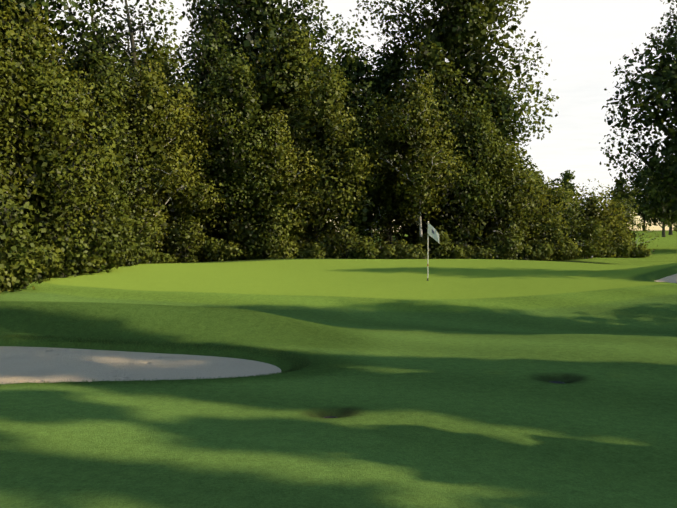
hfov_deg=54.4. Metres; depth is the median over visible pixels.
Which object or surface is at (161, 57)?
tree
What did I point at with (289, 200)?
tree
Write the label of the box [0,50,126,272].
tree
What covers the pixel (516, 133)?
tree
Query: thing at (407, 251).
shrub
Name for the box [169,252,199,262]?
shrub
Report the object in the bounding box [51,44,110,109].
tree
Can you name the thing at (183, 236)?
shrub
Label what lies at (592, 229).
shrub
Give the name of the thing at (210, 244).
shrub
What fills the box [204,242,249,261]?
shrub
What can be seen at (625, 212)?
bush
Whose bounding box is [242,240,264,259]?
shrub
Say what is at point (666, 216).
tree
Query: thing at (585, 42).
sky
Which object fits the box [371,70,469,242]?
tree
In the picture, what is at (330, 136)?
tree
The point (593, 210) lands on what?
tree
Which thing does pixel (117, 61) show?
tree
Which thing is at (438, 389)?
terrain ground
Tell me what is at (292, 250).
shrub
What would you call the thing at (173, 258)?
shrub
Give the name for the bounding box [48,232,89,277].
shrub
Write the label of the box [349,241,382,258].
shrub
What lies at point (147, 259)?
shrub
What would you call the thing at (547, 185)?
tree
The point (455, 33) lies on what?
tree
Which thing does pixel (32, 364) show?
bunker sand
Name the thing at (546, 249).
shrub
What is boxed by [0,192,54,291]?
shrub
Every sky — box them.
[34,0,676,209]
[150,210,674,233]
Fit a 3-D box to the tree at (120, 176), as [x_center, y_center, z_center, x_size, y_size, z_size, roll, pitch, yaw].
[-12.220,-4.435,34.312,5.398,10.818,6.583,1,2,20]
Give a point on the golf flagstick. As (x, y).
(433, 233)
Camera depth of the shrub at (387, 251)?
41.48 m
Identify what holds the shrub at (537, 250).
on the terrain ground at (438, 389)
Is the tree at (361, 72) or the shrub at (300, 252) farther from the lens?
the tree at (361, 72)
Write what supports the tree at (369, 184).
on the terrain ground at (438, 389)
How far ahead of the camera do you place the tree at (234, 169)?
40.61 m
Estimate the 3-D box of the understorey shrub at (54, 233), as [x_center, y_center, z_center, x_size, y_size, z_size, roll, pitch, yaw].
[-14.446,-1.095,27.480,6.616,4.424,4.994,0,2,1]
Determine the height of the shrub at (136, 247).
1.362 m
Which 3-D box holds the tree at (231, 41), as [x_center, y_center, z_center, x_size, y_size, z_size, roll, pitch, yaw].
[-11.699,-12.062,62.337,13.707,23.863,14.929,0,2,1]
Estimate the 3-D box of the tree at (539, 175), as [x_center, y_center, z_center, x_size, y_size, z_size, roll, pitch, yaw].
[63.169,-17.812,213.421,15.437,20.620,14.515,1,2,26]
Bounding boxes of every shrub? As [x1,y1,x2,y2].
[0,184,79,246]
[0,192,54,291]
[0,250,45,290]
[0,264,15,292]
[17,250,64,280]
[27,242,64,278]
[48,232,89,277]
[58,208,131,272]
[70,249,107,274]
[94,245,120,269]
[97,209,166,263]
[102,241,127,266]
[117,250,140,265]
[121,240,150,263]
[133,236,152,263]
[142,247,159,263]
[151,252,170,263]
[157,250,180,262]
[158,213,205,262]
[163,213,223,261]
[165,212,228,256]
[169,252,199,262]
[199,237,225,261]
[204,188,227,244]
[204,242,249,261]
[222,188,287,259]
[231,202,296,259]
[241,219,323,243]
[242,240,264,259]
[263,241,301,258]
[290,222,340,257]
[293,237,308,258]
[297,239,325,258]
[311,222,375,258]
[318,241,343,258]
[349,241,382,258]
[373,239,406,258]
[391,240,424,258]
[392,206,443,244]
[414,225,454,258]
[414,249,442,258]
[421,194,486,247]
[439,245,466,258]
[453,193,493,247]
[458,243,475,258]
[461,244,495,258]
[479,241,505,259]
[480,198,531,245]
[481,226,524,259]
[497,244,515,259]
[515,244,537,259]
[525,238,554,260]
[526,212,565,260]
[526,241,553,260]
[552,235,581,260]
[562,215,606,256]
[574,238,602,258]
[594,245,606,257]
[600,244,612,257]
[606,224,634,257]
[606,247,619,257]
[610,241,633,257]
[628,244,651,257]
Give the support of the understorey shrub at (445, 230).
on the terrain ground at (438, 389)
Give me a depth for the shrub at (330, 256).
41.19 m
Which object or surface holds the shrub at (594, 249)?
on the terrain ground at (438, 389)
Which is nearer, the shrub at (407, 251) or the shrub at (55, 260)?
the shrub at (55, 260)
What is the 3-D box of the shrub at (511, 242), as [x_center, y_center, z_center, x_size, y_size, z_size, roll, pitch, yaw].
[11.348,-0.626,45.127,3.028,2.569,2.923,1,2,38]
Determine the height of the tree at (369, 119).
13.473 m
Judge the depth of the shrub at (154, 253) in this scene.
35.01 m
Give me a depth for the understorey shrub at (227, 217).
41.81 m
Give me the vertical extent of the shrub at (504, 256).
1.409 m
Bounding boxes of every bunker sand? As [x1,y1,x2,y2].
[0,346,280,383]
[656,274,676,282]
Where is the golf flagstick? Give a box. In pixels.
[426,221,438,280]
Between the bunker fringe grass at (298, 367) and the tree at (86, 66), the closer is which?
the bunker fringe grass at (298, 367)
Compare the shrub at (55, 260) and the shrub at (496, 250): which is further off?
the shrub at (496, 250)
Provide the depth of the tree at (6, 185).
24.46 m
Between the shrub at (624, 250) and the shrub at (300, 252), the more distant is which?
the shrub at (624, 250)
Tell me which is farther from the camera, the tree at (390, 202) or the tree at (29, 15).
the tree at (390, 202)
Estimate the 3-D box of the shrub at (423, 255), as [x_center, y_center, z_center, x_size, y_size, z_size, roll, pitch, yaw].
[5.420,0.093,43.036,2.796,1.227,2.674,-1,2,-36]
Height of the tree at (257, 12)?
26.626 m
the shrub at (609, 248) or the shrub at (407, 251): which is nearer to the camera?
the shrub at (407, 251)
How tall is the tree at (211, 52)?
17.057 m
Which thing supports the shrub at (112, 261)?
on the terrain ground at (438, 389)
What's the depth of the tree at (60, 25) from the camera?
33.07 m
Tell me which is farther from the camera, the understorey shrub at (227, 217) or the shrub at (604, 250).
the shrub at (604, 250)
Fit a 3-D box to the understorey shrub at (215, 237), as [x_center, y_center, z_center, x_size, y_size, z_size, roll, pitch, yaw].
[-10.088,-1.601,46.238,5.379,4.175,7.073,-1,2,-25]
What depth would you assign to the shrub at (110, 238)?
27.57 m
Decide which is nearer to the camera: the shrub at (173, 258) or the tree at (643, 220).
the shrub at (173, 258)
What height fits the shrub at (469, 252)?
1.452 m
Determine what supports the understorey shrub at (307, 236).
on the terrain ground at (438, 389)
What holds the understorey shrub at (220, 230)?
on the terrain ground at (438, 389)
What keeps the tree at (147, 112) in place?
on the terrain ground at (438, 389)
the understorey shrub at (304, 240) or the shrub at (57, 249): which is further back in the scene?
the understorey shrub at (304, 240)
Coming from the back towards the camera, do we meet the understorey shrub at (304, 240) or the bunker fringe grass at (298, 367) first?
the understorey shrub at (304, 240)
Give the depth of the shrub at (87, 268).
26.57 m
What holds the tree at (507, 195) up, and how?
on the terrain ground at (438, 389)
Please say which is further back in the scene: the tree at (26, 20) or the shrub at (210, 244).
the shrub at (210, 244)
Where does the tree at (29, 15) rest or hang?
on the terrain ground at (438, 389)
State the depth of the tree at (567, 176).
196.58 m
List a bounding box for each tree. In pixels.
[0,0,42,219]
[0,0,102,153]
[0,1,122,238]
[0,12,38,68]
[0,48,18,264]
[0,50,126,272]
[47,0,131,80]
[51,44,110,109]
[55,28,165,207]
[64,0,182,171]
[66,61,161,240]
[107,57,210,251]
[117,31,193,251]
[126,77,228,261]
[162,15,259,244]
[166,0,257,110]
[174,0,370,175]
[182,49,291,260]
[239,106,322,258]
[241,16,347,219]
[280,57,382,241]
[297,47,341,143]
[300,42,393,234]
[323,134,396,258]
[330,79,393,247]
[344,37,420,244]
[349,0,558,166]
[361,113,430,247]
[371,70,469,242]
[375,38,501,231]
[418,101,509,246]
[460,81,544,202]
[464,136,537,244]
[490,172,569,259]
[527,167,552,187]
[532,177,581,219]
[533,183,596,258]
[551,169,584,212]
[566,178,634,256]
[599,0,676,226]
[600,174,639,223]
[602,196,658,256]
[625,166,652,230]
[632,173,676,236]
[647,166,676,234]
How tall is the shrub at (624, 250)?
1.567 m
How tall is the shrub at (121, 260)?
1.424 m
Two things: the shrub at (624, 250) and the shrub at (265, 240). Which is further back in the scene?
the shrub at (624, 250)
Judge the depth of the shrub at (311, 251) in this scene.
40.27 m
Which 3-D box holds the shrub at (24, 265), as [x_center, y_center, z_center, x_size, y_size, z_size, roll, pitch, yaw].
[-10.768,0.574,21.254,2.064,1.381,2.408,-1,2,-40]
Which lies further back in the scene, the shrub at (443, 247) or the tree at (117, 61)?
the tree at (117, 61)
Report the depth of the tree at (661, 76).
67.55 m
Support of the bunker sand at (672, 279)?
on the terrain ground at (438, 389)
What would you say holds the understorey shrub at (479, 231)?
on the terrain ground at (438, 389)
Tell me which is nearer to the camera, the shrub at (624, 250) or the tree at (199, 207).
the tree at (199, 207)
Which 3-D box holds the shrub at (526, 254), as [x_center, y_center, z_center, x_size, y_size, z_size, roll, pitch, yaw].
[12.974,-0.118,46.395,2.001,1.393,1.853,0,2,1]
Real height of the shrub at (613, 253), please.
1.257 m
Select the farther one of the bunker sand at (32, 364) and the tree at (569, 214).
the tree at (569, 214)
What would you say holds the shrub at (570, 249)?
on the terrain ground at (438, 389)
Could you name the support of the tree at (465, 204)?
on the terrain ground at (438, 389)
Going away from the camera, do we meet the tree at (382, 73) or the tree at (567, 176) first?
the tree at (382, 73)
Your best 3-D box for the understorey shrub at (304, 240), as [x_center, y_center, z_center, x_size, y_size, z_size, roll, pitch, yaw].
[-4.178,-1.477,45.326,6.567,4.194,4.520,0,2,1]
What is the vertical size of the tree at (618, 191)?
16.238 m
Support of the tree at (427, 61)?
on the terrain ground at (438, 389)
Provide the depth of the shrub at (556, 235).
47.87 m
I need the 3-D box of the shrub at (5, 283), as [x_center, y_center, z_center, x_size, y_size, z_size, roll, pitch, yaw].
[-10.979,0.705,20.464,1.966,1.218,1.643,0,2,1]
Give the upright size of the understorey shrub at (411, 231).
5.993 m
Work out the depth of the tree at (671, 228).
139.95 m
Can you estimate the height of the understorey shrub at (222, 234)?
4.747 m
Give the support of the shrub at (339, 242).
on the terrain ground at (438, 389)
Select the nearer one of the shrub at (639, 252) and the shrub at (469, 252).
the shrub at (469, 252)
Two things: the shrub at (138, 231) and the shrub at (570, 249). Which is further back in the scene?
the shrub at (570, 249)
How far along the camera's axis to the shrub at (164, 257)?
36.24 m
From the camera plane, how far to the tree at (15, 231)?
20.58 m
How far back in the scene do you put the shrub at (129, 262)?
31.69 m
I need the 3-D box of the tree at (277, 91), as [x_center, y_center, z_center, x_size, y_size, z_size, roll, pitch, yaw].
[-3.526,-8.062,46.823,8.419,17.324,9.044,0,2,1]
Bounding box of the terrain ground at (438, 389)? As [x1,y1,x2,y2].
[0,230,676,507]
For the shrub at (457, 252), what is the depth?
42.59 m
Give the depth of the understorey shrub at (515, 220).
47.92 m
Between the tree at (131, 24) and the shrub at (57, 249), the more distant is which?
the tree at (131, 24)
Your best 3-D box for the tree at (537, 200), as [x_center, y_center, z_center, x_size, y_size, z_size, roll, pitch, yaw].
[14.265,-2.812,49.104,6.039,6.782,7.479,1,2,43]
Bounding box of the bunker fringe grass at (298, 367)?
[1,334,311,383]
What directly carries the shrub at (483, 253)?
on the terrain ground at (438, 389)
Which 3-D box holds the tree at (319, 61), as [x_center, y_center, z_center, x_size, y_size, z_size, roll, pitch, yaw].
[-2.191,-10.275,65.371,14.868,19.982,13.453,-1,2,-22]
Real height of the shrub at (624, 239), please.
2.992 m

